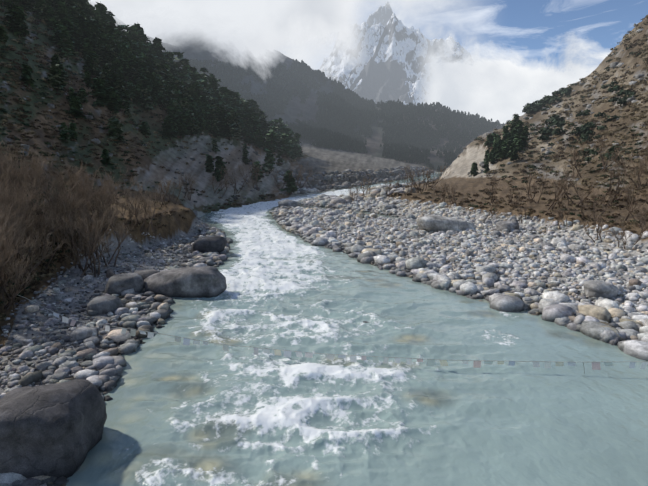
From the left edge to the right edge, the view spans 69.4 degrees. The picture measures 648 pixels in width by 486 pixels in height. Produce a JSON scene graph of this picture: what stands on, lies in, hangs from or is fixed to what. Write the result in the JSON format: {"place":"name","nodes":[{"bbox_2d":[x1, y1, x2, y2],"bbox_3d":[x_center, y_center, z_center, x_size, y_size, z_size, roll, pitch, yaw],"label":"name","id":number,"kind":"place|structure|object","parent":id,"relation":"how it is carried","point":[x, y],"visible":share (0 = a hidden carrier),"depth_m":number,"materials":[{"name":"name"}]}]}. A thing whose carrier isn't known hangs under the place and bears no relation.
{"place":"outdoors","nodes":[
{"label":"outdoors","id":0,"kind":"place"},
{"bbox_2d":[88,0,340,40],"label":"cloud","id":1,"kind":"structure","parent":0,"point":[238,20],"depth_m":521.33,"materials":[{"name":"white"}]},
{"bbox_2d":[130,0,358,78],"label":"cloud","id":2,"kind":"structure","parent":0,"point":[340,38],"depth_m":629.16,"materials":[{"name":"white"}]},
{"bbox_2d":[279,44,349,81],"bbox_3d":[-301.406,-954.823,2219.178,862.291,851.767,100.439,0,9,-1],"label":"cloud","id":3,"kind":"structure","parent":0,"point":[311,61],"depth_m":2259.00,"materials":[{"name":"white"}]},
{"bbox_2d":[0,0,647,394],"bbox_3d":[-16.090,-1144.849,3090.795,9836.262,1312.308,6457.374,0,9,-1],"label":"valley terrain","id":4,"kind":"structure","parent":0,"point":[318,158],"depth_m":89.50,"materials":[{"name":"grey stone"}]},
{"bbox_2d":[0,379,106,478],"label":"boulder","id":5,"kind":"object","parent":4,"relation":"on","point":[55,430],"visible":0.98,"depth_m":12.45,"materials":[{"name":"stone"}]},
{"bbox_2d":[0,229,196,485],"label":"pebbles","id":6,"kind":"structure","parent":4,"relation":"on","point":[7,327],"depth_m":24.94,"materials":[{"name":"stone"}]},
{"bbox_2d":[0,220,232,485],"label":"cobbles","id":7,"kind":"structure","parent":4,"relation":"on","point":[110,364],"depth_m":21.50,"materials":[{"name":"stone"}]},
{"bbox_2d":[87,295,123,313],"bbox_3d":[-12.173,3.487,25.904,1.773,1.151,1.579,0,9,-1],"label":"boulder","id":8,"kind":"object","parent":7,"relation":"on","point":[103,304],"visible":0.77,"depth_m":25.27,"materials":[{"name":"stone"}]},
{"bbox_2d":[104,273,143,295],"bbox_3d":[-13.017,2.820,30.542,2.420,1.630,2.118,-4,10,-26],"label":"boulder","id":9,"kind":"object","parent":4,"relation":"on","point":[118,284],"visible":0.67,"depth_m":29.73,"materials":[{"name":"stone"}]},
{"bbox_2d":[2,21,291,202],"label":"slope rocks","id":10,"kind":"structure","parent":4,"relation":"on","point":[52,106],"depth_m":87.30,"materials":[{"name":"stone"}]},
{"bbox_2d":[134,269,159,280],"bbox_3d":[-12.385,2.526,32.722,2.064,1.328,1.771,4,10,22],"label":"boulder","id":11,"kind":"object","parent":4,"relation":"on","point":[144,274],"visible":0.33,"depth_m":32.14,"materials":[{"name":"stone"}]},
{"bbox_2d":[144,266,226,297],"bbox_3d":[-9.294,2.794,31.139,5.662,2.496,3.032,0,9,-1],"label":"boulder","id":12,"kind":"object","parent":4,"relation":"on","point":[200,282],"visible":0.71,"depth_m":29.89,"materials":[{"name":"stone"}]},
{"bbox_2d":[190,236,226,253],"bbox_3d":[-10.972,0.358,44.598,3.471,2.037,2.229,-5,10,-31],"label":"dark boulder","id":13,"kind":"object","parent":4,"relation":"on","point":[210,244],"visible":0.73,"depth_m":43.69,"materials":[{"name":"stone"}]},
{"bbox_2d":[0,0,530,194],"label":"conifer trees","id":14,"kind":"object","parent":4,"relation":"on","point":[154,81],"depth_m":130.64,"materials":[{"name":"green plant"}]},
{"bbox_2d":[0,127,647,310],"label":"bare bushes","id":15,"kind":"object","parent":4,"relation":"on","point":[12,229],"visible":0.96,"depth_m":37.22,"materials":[{"name":"brown plant"}]},
{"bbox_2d":[0,5,647,319],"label":"shrubs","id":16,"kind":"object","parent":4,"relation":"on","point":[585,131],"visible":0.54,"depth_m":85.83,"materials":[{"name":"green plant"}]},
{"bbox_2d":[173,58,504,170],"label":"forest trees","id":17,"kind":"object","parent":4,"relation":"on","point":[353,113],"visible":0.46,"depth_m":659.83,"materials":[{"name":"green plant"}]},
{"bbox_2d":[277,166,438,207],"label":"stones","id":18,"kind":"object","parent":4,"relation":"on","point":[379,191],"visible":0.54,"depth_m":166.89,"materials":[{"name":"stone"}]},
{"bbox_2d":[269,192,456,221],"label":"cobbles","id":19,"kind":"object","parent":4,"relation":"on","point":[290,213],"visible":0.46,"depth_m":80.78,"materials":[{"name":"stone"}]},
{"bbox_2d":[380,204,396,211],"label":"boulder","id":20,"kind":"object","parent":4,"relation":"on","point":[384,207],"visible":0.65,"depth_m":84.78,"materials":[{"name":"stone"}]},
{"bbox_2d":[416,215,476,231],"bbox_3d":[14.585,-2.042,55.669,7.411,2.566,3.290,-2,9,-11],"label":"boulder","id":21,"kind":"object","parent":4,"relation":"on","point":[435,223],"visible":0.69,"depth_m":54.27,"materials":[{"name":"stone"}]},
{"bbox_2d":[278,206,647,360],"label":"cobbles","id":22,"kind":"object","parent":4,"relation":"on","point":[623,327],"visible":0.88,"depth_m":37.39,"materials":[{"name":"stone"}]},
{"bbox_2d":[495,221,518,231],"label":"boulder","id":23,"kind":"object","parent":4,"relation":"on","point":[508,225],"visible":0.69,"depth_m":52.74,"materials":[{"name":"stone"}]},
{"bbox_2d":[490,295,524,311],"bbox_3d":[10.801,3.800,27.641,2.004,1.430,1.710,0,9,-1],"label":"round boulder","id":24,"kind":"object","parent":4,"relation":"on","point":[505,303],"visible":0.58,"depth_m":27.01,"materials":[{"name":"stone"}]},
{"bbox_2d":[453,29,643,187],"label":"slope rocks","id":25,"kind":"structure","parent":4,"relation":"on","point":[612,65],"depth_m":134.41,"materials":[{"name":"stone"}]},
{"bbox_2d":[583,280,617,298],"bbox_3d":[17.216,2.976,29.194,1.930,1.319,1.664,0,9,-1],"label":"boulder","id":26,"kind":"object","parent":4,"relation":"on","point":[598,288],"visible":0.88,"depth_m":28.61,"materials":[{"name":"stone"}]},
{"bbox_2d":[19,295,647,373],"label":"prayer flag string","id":27,"kind":"object","parent":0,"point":[477,363],"visible":1,"depth_m":19.49,"materials":[{"name":"fabric"}]},
{"bbox_2d":[66,173,647,485],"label":"river water","id":28,"kind":"structure","parent":0,"point":[201,414],"depth_m":17.27,"materials":[{"name":"teal liquid"}]},
{"bbox_2d":[359,0,416,18],"bbox_3d":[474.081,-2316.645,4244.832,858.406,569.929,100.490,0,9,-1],"label":"cloud","id":29,"kind":"structure","parent":0,"point":[369,8],"depth_m":4279.23,"materials":[{"name":"white"}]},
{"bbox_2d":[323,0,463,60],"bbox_3d":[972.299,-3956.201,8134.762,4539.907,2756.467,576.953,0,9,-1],"label":"cloud","id":30,"kind":"structure","parent":0,"point":[427,12],"depth_m":8084.26,"materials":[{"name":"white"}]},
{"bbox_2d":[323,1,468,105],"bbox_3d":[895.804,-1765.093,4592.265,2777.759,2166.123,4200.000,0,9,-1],"label":"snowy mountain peak","id":31,"kind":"structure","parent":0,"point":[390,61],"depth_m":3740.85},
{"bbox_2d":[433,68,569,123],"bbox_3d":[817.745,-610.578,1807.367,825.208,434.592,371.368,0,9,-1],"label":"cloud","id":32,"kind":"structure","parent":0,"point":[502,104],"depth_m":1874.81,"materials":[{"name":"white"}]},
{"bbox_2d":[421,33,610,104],"bbox_3d":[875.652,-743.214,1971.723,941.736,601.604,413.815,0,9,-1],"label":"cloud","id":33,"kind":"structure","parent":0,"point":[491,68],"depth_m":2036.20,"materials":[{"name":"white"}]},
{"bbox_2d":[420,0,647,66],"label":"sky","id":34,"kind":"structure","parent":0,"point":[539,31],"materials":[{"name":"blue"}]}
]}

